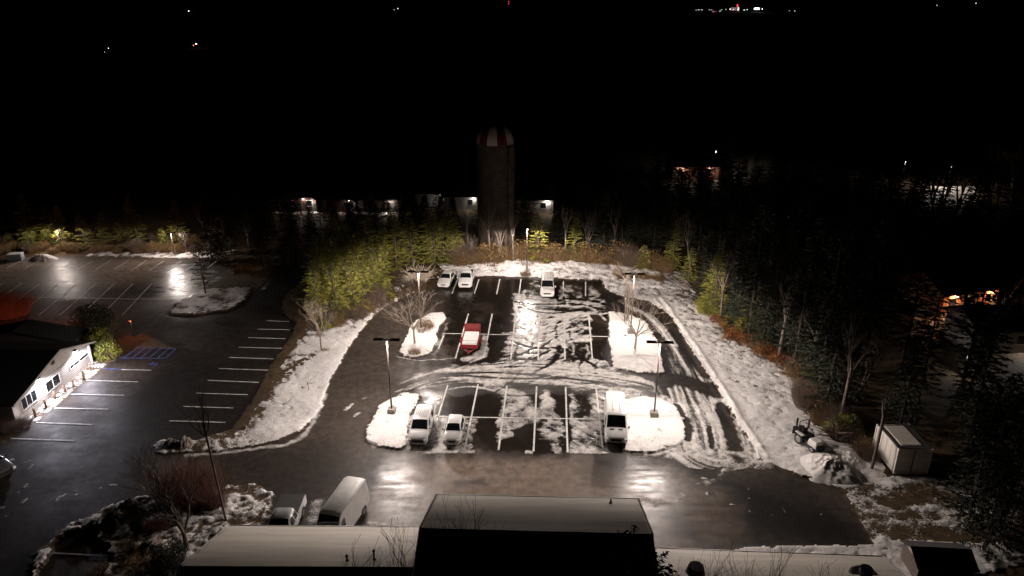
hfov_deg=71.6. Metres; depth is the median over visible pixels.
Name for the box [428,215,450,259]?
conifer tree
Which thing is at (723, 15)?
hills
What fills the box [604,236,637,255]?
twiggy shrub
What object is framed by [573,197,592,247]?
conifer tree
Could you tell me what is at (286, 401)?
snowy verge
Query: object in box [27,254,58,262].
snow pile
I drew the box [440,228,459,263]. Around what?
conifer tree
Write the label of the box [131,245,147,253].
tall dry grass
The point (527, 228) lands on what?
lamp post
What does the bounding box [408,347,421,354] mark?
tall dry grass
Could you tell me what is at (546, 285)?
passenger van
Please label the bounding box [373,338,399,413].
lamp post
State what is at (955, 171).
bare tree
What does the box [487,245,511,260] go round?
tall dry grass
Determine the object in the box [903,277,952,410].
pine tree
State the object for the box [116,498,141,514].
boulder
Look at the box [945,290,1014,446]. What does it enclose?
pine tree
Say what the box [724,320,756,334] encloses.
brown shrub
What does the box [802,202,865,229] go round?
house
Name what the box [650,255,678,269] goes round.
tall dry grass
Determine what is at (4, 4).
sky
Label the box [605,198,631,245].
conifer tree
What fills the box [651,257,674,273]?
brown shrub
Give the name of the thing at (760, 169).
bare tree
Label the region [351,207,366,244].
conifer tree
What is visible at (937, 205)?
bare tree
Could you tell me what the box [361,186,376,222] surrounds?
conifer tree
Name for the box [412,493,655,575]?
snowy roofed building
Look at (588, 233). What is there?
bare tree
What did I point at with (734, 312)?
conifer tree
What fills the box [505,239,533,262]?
brown shrub
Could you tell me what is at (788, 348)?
conifer tree
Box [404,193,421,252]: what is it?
conifer tree
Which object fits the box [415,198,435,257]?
conifer tree
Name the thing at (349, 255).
conifer tree
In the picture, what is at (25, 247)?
twiggy shrub
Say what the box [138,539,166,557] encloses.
boulder
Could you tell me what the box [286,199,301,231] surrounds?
conifer tree
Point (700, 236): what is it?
conifer tree
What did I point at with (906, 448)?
storage container
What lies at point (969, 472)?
conifer tree
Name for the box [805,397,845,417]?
brown shrub
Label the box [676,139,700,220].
pine tree
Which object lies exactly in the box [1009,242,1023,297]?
bare tree
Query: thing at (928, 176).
pine tree
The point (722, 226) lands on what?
conifer tree
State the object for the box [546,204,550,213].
door
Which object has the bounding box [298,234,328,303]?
conifer tree
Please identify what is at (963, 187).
bare tree
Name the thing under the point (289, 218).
conifer tree
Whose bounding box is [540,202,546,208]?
window
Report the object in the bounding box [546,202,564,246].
conifer tree
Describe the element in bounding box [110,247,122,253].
tall dry grass
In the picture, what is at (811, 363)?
conifer tree
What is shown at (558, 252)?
brown shrub
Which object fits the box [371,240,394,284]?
conifer tree
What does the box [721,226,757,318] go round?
conifer tree
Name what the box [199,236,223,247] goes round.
twiggy shrub
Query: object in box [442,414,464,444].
hatchback car
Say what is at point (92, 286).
side parking lines
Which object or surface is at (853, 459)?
snow pile
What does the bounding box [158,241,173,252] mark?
brown shrub
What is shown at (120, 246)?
tall dry grass
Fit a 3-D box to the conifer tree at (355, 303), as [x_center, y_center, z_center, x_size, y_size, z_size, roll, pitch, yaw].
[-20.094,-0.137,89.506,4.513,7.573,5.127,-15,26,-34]
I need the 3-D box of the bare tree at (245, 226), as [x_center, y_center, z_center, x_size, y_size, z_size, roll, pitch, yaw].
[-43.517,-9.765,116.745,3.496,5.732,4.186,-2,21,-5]
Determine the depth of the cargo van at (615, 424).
63.68 m
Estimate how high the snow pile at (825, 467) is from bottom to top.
1.186 m
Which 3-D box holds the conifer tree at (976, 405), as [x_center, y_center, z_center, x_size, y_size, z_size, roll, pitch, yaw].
[37.967,11.867,58.147,3.688,7.992,3.701,1,21,3]
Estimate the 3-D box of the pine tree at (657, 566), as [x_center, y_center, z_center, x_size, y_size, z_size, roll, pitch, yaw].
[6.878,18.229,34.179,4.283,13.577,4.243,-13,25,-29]
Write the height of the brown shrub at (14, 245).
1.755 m
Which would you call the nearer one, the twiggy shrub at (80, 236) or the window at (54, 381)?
the window at (54, 381)
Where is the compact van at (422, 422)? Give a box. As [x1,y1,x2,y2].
[408,404,434,444]
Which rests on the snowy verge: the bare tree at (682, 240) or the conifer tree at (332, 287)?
the conifer tree at (332, 287)
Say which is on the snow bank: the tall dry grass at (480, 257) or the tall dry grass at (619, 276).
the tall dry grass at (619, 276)
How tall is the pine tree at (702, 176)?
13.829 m
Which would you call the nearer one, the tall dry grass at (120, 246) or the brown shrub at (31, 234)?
the tall dry grass at (120, 246)
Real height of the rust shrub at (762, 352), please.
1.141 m
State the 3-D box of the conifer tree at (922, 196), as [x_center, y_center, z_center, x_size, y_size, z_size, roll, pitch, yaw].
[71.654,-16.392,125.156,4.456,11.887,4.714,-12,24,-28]
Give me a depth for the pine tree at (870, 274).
70.76 m
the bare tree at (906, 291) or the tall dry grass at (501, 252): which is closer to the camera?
the bare tree at (906, 291)
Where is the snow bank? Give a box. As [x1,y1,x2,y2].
[438,258,971,488]
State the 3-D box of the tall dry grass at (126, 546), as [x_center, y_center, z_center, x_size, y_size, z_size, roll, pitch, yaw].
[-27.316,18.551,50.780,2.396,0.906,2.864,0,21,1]
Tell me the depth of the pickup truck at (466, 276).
99.58 m
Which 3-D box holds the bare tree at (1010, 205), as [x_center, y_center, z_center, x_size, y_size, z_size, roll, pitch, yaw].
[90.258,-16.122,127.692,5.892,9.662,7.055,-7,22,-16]
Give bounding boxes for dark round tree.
[62,302,124,340]
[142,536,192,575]
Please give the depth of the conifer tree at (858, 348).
66.66 m
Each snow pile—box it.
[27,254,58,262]
[800,450,862,485]
[832,451,866,468]
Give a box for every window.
[20,388,37,411]
[44,372,60,393]
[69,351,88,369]
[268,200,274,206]
[468,199,472,204]
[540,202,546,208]
[949,298,956,305]
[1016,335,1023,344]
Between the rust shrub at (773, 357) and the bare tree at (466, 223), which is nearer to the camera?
the rust shrub at (773, 357)
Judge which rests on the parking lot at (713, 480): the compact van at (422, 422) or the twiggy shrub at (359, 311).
the compact van at (422, 422)
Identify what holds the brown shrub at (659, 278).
on the snow bank
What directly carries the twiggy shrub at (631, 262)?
on the ground at (890, 519)
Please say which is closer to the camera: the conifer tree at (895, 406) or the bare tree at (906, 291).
the conifer tree at (895, 406)
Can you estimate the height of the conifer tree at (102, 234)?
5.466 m
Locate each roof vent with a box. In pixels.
[685,561,704,575]
[848,564,877,575]
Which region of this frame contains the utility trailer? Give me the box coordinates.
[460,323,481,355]
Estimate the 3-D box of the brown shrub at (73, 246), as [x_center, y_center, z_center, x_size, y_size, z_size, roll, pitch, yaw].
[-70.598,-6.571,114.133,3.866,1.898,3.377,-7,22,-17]
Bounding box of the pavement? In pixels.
[14,360,108,431]
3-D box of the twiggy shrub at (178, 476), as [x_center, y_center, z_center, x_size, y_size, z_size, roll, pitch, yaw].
[-26.540,15.311,56.144,6.280,3.044,6.176,19,28,40]
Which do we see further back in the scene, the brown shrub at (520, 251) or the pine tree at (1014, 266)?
the brown shrub at (520, 251)
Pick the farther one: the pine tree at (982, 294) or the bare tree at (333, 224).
the bare tree at (333, 224)
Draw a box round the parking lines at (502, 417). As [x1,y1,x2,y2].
[435,279,608,452]
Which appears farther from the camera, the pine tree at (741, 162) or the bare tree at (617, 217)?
the pine tree at (741, 162)
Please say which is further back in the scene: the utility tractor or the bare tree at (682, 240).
the bare tree at (682, 240)
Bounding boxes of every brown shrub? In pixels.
[0,242,11,254]
[1,239,20,250]
[21,230,39,240]
[23,246,38,253]
[34,240,52,250]
[55,240,70,252]
[57,234,71,241]
[60,240,82,254]
[84,560,116,575]
[115,548,154,575]
[141,240,162,253]
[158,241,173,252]
[169,241,185,252]
[184,234,200,244]
[328,313,347,327]
[333,299,352,310]
[352,297,380,315]
[411,317,435,331]
[448,250,477,266]
[472,244,493,260]
[474,242,508,265]
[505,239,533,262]
[514,242,535,259]
[522,240,557,263]
[539,241,567,262]
[570,241,598,261]
[579,242,611,264]
[601,239,638,264]
[632,248,663,270]
[636,270,649,279]
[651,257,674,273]
[651,274,664,281]
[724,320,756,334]
[747,334,771,350]
[779,357,806,380]
[804,384,850,405]
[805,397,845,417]
[848,435,874,454]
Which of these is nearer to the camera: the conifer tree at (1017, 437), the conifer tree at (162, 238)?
the conifer tree at (1017, 437)
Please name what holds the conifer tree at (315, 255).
on the snowy verge
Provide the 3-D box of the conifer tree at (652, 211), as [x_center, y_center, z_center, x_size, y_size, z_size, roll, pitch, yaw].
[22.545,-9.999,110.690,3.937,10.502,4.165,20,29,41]
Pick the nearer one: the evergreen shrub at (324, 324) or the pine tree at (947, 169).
the evergreen shrub at (324, 324)
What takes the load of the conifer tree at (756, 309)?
on the ground at (890, 519)
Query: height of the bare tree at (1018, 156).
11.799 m
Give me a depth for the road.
67.33 m
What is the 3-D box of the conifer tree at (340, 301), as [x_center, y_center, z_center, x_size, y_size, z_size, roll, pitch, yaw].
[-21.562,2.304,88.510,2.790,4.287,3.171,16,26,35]
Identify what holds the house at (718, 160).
on the ground at (890, 519)
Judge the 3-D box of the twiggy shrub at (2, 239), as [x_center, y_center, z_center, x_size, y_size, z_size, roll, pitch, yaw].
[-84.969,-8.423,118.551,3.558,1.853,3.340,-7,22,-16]
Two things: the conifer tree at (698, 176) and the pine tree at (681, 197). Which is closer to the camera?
the pine tree at (681, 197)
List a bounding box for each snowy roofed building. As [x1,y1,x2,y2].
[176,525,421,575]
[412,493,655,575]
[655,547,905,575]
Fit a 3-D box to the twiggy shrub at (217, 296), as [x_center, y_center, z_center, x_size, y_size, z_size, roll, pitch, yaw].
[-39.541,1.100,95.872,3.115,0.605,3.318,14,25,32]
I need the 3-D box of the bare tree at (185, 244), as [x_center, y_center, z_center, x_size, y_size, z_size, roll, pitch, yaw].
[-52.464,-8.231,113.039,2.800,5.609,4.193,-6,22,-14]
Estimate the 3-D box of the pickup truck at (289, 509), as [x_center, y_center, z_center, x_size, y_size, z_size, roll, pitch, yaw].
[-16.936,17.314,52.624,2.380,1.900,5.566,0,21,-1]
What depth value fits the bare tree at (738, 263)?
87.99 m
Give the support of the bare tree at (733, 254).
on the ground at (890, 519)
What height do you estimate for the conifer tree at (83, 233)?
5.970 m
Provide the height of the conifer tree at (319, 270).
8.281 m
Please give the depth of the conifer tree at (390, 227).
112.89 m
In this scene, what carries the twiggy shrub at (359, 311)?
on the snowy verge
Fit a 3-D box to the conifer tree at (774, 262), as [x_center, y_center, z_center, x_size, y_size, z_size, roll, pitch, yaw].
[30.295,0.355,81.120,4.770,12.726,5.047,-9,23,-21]
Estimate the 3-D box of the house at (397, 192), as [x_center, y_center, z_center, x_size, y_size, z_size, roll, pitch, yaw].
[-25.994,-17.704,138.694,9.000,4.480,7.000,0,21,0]
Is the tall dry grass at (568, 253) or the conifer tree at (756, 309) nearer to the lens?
the conifer tree at (756, 309)
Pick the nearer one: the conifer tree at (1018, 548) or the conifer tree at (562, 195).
the conifer tree at (1018, 548)
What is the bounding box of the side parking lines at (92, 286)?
[0,260,214,314]
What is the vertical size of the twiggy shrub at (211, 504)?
1.370 m
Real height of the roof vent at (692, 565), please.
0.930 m
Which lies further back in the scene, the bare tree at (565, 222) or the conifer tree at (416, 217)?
the conifer tree at (416, 217)
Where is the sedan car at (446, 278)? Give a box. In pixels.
[437,271,454,286]
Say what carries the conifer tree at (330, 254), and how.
on the snowy verge
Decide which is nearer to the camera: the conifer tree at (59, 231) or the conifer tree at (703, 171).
the conifer tree at (59, 231)
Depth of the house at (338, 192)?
136.43 m
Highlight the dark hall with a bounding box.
[0,319,88,340]
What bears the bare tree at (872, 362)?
on the ground at (890, 519)
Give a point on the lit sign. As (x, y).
(732, 8)
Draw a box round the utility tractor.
[794,419,824,452]
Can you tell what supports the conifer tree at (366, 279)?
on the snowy verge
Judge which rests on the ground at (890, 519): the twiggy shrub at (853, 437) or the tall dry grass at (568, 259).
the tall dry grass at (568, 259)
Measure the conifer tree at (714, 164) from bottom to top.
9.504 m
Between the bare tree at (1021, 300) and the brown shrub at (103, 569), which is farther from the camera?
the bare tree at (1021, 300)
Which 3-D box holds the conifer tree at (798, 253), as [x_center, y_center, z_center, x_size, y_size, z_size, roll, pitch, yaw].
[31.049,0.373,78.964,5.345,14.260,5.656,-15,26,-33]
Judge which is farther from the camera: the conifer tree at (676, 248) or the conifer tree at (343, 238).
the conifer tree at (676, 248)
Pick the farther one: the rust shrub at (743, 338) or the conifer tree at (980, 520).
the rust shrub at (743, 338)
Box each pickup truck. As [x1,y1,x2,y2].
[267,494,306,524]
[457,268,473,286]
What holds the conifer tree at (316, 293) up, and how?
on the snowy verge
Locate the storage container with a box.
[872,424,933,473]
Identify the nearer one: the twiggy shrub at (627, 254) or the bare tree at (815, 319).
the bare tree at (815, 319)
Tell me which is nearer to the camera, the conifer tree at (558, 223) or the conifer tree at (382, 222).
the conifer tree at (382, 222)
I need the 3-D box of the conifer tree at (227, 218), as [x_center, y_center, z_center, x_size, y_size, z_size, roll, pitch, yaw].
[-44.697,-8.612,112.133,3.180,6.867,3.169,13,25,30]
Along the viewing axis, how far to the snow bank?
76.21 m
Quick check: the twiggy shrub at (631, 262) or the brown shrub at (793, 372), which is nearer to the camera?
the brown shrub at (793, 372)
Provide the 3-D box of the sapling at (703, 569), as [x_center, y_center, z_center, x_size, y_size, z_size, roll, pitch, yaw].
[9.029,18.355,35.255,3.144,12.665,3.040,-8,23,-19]
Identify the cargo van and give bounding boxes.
[316,476,369,525]
[603,391,629,444]
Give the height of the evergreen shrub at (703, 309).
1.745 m
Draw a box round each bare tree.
[114,441,163,507]
[114,447,216,546]
[127,443,165,494]
[170,221,187,251]
[174,385,226,520]
[188,200,211,230]
[206,214,229,243]
[234,213,251,244]
[269,207,283,229]
[292,296,342,350]
[297,200,320,220]
[315,197,337,229]
[319,211,345,236]
[329,202,347,226]
[356,189,374,208]
[375,279,441,343]
[384,196,397,224]
[385,211,399,239]
[456,229,476,253]
[463,205,471,243]
[475,201,496,254]
[489,216,509,261]
[508,210,519,260]
[562,205,573,259]
[579,212,599,249]
[607,200,623,249]
[607,283,683,348]
[608,185,619,218]
[621,276,632,320]
[623,270,640,320]
[669,196,695,245]
[672,209,702,271]
[706,249,738,315]
[723,236,750,280]
[731,250,754,281]
[747,201,777,231]
[749,160,766,182]
[763,236,788,298]
[775,273,799,359]
[788,217,818,265]
[797,295,828,351]
[799,254,827,327]
[840,312,886,412]
[851,321,903,401]
[870,381,901,468]
[872,156,905,203]
[881,264,925,325]
[917,146,948,191]
[921,152,956,216]
[927,187,959,245]
[942,156,971,204]
[949,160,987,226]
[967,152,1009,199]
[971,149,1001,195]
[976,153,1008,214]
[985,134,1021,195]
[995,180,1023,216]
[1003,141,1023,188]
[1004,171,1023,230]
[1007,152,1023,204]
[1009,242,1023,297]
[1011,279,1023,315]
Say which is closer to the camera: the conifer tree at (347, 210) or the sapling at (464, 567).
the sapling at (464, 567)
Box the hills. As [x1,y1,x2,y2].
[0,9,1023,21]
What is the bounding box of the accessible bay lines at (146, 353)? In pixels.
[102,348,175,369]
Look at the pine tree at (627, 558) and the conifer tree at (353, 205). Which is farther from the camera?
the conifer tree at (353, 205)
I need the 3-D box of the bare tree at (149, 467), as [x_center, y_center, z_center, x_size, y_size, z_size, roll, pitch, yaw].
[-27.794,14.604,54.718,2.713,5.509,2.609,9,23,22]
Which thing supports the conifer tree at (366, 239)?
on the snowy verge
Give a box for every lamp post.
[166,233,177,255]
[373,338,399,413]
[407,270,428,332]
[525,226,528,271]
[623,273,644,333]
[646,340,673,417]
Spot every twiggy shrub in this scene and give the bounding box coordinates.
[0,232,12,243]
[0,285,21,313]
[0,287,40,319]
[0,412,26,433]
[8,413,33,429]
[18,242,34,251]
[76,229,95,241]
[118,237,147,251]
[136,453,212,505]
[142,509,174,533]
[143,230,169,244]
[157,448,239,510]
[187,243,200,252]
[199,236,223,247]
[199,485,229,510]
[207,292,229,299]
[324,303,354,321]
[344,303,369,319]
[358,289,393,308]
[359,282,389,298]
[441,239,477,263]
[455,239,483,257]
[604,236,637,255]
[611,241,647,264]
[616,245,652,267]
[781,353,810,371]
[786,371,825,397]
[787,382,832,411]
[790,379,812,392]
[811,396,856,425]
[844,429,869,445]
[853,441,883,462]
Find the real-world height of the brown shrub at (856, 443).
1.455 m
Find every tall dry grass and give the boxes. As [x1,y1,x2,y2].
[46,248,58,254]
[88,245,104,252]
[101,244,112,251]
[109,532,144,558]
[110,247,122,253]
[112,243,125,249]
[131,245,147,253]
[232,262,250,269]
[246,265,264,270]
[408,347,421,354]
[459,252,481,264]
[472,251,485,262]
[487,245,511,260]
[498,250,519,260]
[519,270,531,276]
[554,252,573,260]
[558,246,580,259]
[569,253,583,261]
[607,253,630,265]
[616,272,626,278]
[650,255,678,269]
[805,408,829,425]
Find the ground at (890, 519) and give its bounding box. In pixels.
[0,177,1023,575]
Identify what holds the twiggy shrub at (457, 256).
on the ground at (890, 519)
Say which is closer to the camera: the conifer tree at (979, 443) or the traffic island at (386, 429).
the conifer tree at (979, 443)
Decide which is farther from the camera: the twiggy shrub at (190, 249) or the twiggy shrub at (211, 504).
the twiggy shrub at (190, 249)
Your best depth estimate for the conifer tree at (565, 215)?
119.24 m
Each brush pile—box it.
[390,273,423,286]
[398,259,436,283]
[610,263,632,278]
[802,413,861,441]
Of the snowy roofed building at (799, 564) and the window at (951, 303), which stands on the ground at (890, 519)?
the snowy roofed building at (799, 564)
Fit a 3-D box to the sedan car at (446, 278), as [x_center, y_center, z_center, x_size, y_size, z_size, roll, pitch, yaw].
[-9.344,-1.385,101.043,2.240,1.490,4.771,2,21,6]
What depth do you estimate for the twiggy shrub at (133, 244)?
114.38 m
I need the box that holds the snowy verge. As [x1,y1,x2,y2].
[154,266,444,453]
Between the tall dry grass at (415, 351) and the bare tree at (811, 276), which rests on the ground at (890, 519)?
the bare tree at (811, 276)
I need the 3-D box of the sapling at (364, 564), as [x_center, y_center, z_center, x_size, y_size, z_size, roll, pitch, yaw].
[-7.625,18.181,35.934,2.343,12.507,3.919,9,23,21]
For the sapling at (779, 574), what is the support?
on the ground at (890, 519)
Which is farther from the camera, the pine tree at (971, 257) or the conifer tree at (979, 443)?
the pine tree at (971, 257)
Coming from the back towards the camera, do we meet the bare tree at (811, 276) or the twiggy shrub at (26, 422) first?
the bare tree at (811, 276)
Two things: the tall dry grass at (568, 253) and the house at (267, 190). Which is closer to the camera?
the tall dry grass at (568, 253)
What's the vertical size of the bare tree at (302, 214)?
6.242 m
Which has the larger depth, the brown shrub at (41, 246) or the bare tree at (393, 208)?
the bare tree at (393, 208)
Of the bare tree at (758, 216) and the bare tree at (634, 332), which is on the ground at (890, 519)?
the bare tree at (758, 216)
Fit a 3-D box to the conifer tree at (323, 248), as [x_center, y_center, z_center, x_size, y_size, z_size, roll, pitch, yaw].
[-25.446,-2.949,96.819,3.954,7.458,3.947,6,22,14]
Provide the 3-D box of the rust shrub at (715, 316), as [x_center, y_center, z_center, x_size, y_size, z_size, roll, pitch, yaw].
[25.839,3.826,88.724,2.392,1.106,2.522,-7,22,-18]
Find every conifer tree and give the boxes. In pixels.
[3,233,10,247]
[12,193,41,243]
[17,218,39,248]
[37,204,59,240]
[40,221,54,244]
[48,206,72,248]
[71,213,97,248]
[94,213,112,245]
[112,222,127,241]
[122,194,150,241]
[157,227,171,246]
[165,199,188,242]
[190,242,213,293]
[197,208,221,261]
[200,190,222,237]
[210,219,230,266]
[222,213,239,253]
[245,205,265,257]
[274,200,301,268]
[284,205,301,249]
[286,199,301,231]
[289,175,306,223]
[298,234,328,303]
[300,199,315,243]
[302,209,326,260]
[302,262,331,320]
[304,249,334,308]
[307,234,329,284]
[313,181,327,223]
[317,239,332,287]
[319,258,352,310]
[319,267,352,319]
[320,237,347,304]
[324,216,343,274]
[325,244,346,298]
[326,206,341,243]
[328,290,349,320]
[332,245,365,302]
[334,224,359,290]
[334,243,363,297]
[336,240,354,290]
[341,234,372,295]
[342,192,354,230]
[342,258,370,318]
[343,190,350,219]
[348,191,364,237]
[348,242,364,284]
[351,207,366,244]
[353,231,369,283]
[355,211,382,269]
[355,261,378,299]
[356,221,367,263]
[360,228,379,280]
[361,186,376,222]
[361,242,390,289]
[363,254,385,297]
[367,197,379,233]
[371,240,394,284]
[372,205,384,239]
[375,220,392,264]
[375,229,400,273]
[379,167,396,220]
[381,277,395,300]
[384,216,396,251]
[386,217,407,269]
[392,197,414,257]
[392,219,417,263]
[397,212,426,268]
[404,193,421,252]
[411,202,424,240]
[414,207,439,261]
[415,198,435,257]
[420,192,432,230]
[420,209,449,266]
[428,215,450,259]
[430,182,444,220]
[434,196,448,234]
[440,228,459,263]
[441,211,464,256]
[445,193,459,224]
[445,203,464,243]
[471,189,477,234]
[515,172,521,231]
[515,195,533,241]
[521,171,538,224]
[524,211,551,262]
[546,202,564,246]
[550,186,569,230]
[559,194,572,237]
[561,179,578,224]
[561,218,585,259]
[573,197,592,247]
[580,187,594,230]
[588,189,618,261]
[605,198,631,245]
[610,199,634,250]
[612,184,626,225]
[632,245,650,269]
[644,192,663,253]
[661,165,695,237]
[663,224,685,270]
[664,151,675,183]
[677,248,698,281]
[684,177,715,255]
[692,228,722,301]
[694,151,709,196]
[694,162,704,191]
[695,248,727,304]
[697,166,734,267]
[697,257,728,316]
[707,161,716,204]
[707,292,724,314]
[713,215,742,300]
[713,294,729,317]
[714,156,729,214]
[719,254,754,331]
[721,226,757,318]
[723,293,746,327]
[731,309,747,333]
[734,158,748,203]
[742,270,782,350]
[743,215,778,323]
[746,152,760,195]
[746,286,769,331]
[750,214,781,294]
[752,237,789,333]
[763,229,806,343]
[768,279,805,357]
[780,240,832,358]
[798,274,861,410]
[798,312,837,384]
[810,277,876,410]
[877,334,930,434]
[907,227,951,306]
[909,163,929,224]
[932,377,1010,535]
[936,309,1001,420]
[940,388,991,477]
[943,376,1017,496]
[949,194,974,245]
[951,371,1023,520]
[952,160,989,250]
[954,449,1022,563]
[993,376,1023,458]
[994,442,1023,525]
[997,504,1023,546]
[1005,506,1023,560]
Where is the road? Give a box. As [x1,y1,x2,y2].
[0,251,310,575]
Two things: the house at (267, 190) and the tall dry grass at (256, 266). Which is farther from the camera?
the house at (267, 190)
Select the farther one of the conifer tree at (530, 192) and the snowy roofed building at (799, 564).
the conifer tree at (530, 192)
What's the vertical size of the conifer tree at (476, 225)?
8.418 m
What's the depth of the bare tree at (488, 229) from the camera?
107.90 m
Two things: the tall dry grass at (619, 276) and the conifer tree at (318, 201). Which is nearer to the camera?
the tall dry grass at (619, 276)
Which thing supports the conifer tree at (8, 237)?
on the ground at (890, 519)
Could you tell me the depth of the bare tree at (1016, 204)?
120.49 m
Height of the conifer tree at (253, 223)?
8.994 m
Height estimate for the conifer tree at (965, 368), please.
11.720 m
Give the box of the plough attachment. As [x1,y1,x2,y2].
[792,418,812,433]
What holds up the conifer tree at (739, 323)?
on the ground at (890, 519)
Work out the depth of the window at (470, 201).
137.99 m
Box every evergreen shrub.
[81,327,116,352]
[91,339,122,362]
[314,320,332,331]
[694,295,714,310]
[696,301,717,315]
[798,367,822,379]
[819,418,843,432]
[833,412,864,433]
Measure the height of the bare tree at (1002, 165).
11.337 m
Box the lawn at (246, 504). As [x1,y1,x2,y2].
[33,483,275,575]
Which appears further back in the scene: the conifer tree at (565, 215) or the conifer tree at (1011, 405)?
the conifer tree at (565, 215)
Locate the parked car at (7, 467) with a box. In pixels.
[0,454,15,478]
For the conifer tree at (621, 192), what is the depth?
124.78 m
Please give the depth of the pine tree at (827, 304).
67.22 m
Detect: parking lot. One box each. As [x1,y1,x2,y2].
[0,255,233,340]
[157,275,873,549]
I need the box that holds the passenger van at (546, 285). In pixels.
[539,272,555,296]
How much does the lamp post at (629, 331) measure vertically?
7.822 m
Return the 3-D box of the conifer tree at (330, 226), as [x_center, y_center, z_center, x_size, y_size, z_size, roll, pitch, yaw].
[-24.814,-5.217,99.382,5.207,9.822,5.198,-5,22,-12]
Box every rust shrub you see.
[709,313,720,322]
[716,318,726,326]
[721,326,745,342]
[733,331,755,345]
[752,345,772,357]
[765,343,783,355]
[767,352,790,365]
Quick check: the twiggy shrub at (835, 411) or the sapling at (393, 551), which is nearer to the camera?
the sapling at (393, 551)
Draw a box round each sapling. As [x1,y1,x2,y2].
[341,536,390,575]
[365,547,422,575]
[381,518,445,575]
[409,520,488,575]
[414,495,505,575]
[669,548,735,575]
[681,557,722,575]
[719,542,765,575]
[727,533,801,575]
[796,562,864,575]
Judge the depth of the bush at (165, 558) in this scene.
48.94 m
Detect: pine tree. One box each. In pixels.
[599,525,658,575]
[639,550,679,575]
[658,165,688,257]
[674,153,690,212]
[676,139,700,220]
[691,143,716,224]
[693,149,712,222]
[705,136,744,254]
[710,169,727,232]
[722,187,750,282]
[730,137,748,203]
[730,199,777,336]
[736,206,773,295]
[772,189,816,316]
[772,223,829,363]
[795,235,855,390]
[840,212,902,378]
[881,152,902,212]
[882,227,940,374]
[884,146,910,210]
[896,150,923,225]
[899,133,938,235]
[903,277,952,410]
[925,124,963,216]
[929,176,953,242]
[941,204,1000,308]
[944,230,1009,380]
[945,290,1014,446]
[946,152,999,263]
[953,167,1012,303]
[987,225,1023,304]
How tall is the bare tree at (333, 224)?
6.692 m
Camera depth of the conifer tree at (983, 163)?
105.56 m
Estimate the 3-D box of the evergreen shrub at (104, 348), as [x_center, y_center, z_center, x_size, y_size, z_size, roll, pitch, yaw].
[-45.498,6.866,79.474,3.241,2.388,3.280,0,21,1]
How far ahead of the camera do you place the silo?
109.40 m
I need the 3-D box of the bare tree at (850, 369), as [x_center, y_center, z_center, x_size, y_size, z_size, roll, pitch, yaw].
[31.371,7.303,64.980,4.529,11.616,2.641,-11,24,-26]
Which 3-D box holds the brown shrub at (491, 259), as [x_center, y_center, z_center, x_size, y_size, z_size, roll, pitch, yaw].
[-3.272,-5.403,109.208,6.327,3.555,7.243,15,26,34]
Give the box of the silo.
[476,121,514,251]
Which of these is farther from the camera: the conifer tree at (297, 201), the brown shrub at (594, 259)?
the conifer tree at (297, 201)
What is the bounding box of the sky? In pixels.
[0,0,1023,9]
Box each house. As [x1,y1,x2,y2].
[259,182,326,210]
[312,186,361,211]
[353,186,403,211]
[412,181,454,205]
[441,184,476,209]
[515,187,555,213]
[663,153,731,179]
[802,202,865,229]
[896,264,1005,314]
[943,305,1023,352]
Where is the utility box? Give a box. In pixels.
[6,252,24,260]
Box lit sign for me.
[730,7,736,11]
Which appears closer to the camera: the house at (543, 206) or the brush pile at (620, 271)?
the brush pile at (620, 271)
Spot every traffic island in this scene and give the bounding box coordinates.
[171,287,252,313]
[229,259,270,273]
[366,392,420,448]
[400,312,446,356]
[609,311,664,372]
[624,396,685,451]
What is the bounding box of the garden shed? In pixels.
[900,540,979,575]
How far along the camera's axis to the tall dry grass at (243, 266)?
107.19 m
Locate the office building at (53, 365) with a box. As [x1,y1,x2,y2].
[0,341,95,422]
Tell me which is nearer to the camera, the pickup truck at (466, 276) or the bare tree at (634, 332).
the bare tree at (634, 332)
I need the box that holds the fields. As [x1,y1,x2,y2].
[0,22,1023,190]
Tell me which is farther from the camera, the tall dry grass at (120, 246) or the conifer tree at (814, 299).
the tall dry grass at (120, 246)
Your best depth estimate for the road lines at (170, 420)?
69.59 m
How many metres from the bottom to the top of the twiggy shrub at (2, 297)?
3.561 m
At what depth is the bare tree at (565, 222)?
108.50 m
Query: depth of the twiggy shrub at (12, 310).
90.13 m
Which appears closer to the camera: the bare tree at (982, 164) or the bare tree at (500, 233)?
the bare tree at (500, 233)
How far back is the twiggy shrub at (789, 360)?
76.13 m
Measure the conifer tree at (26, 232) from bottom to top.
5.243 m
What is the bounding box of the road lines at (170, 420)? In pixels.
[10,320,289,556]
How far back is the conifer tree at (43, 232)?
116.83 m
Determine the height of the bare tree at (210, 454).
12.400 m
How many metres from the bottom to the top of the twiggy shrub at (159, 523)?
1.370 m
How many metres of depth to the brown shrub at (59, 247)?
114.32 m
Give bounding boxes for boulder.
[99,509,129,529]
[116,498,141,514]
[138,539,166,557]
[160,438,177,449]
[176,436,192,449]
[680,282,691,286]
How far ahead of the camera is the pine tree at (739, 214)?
96.73 m
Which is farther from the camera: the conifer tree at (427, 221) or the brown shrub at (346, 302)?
the conifer tree at (427, 221)
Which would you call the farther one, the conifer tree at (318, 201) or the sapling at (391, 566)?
the conifer tree at (318, 201)
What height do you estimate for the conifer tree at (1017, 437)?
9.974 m
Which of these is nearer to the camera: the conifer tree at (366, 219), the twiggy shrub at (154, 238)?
the conifer tree at (366, 219)

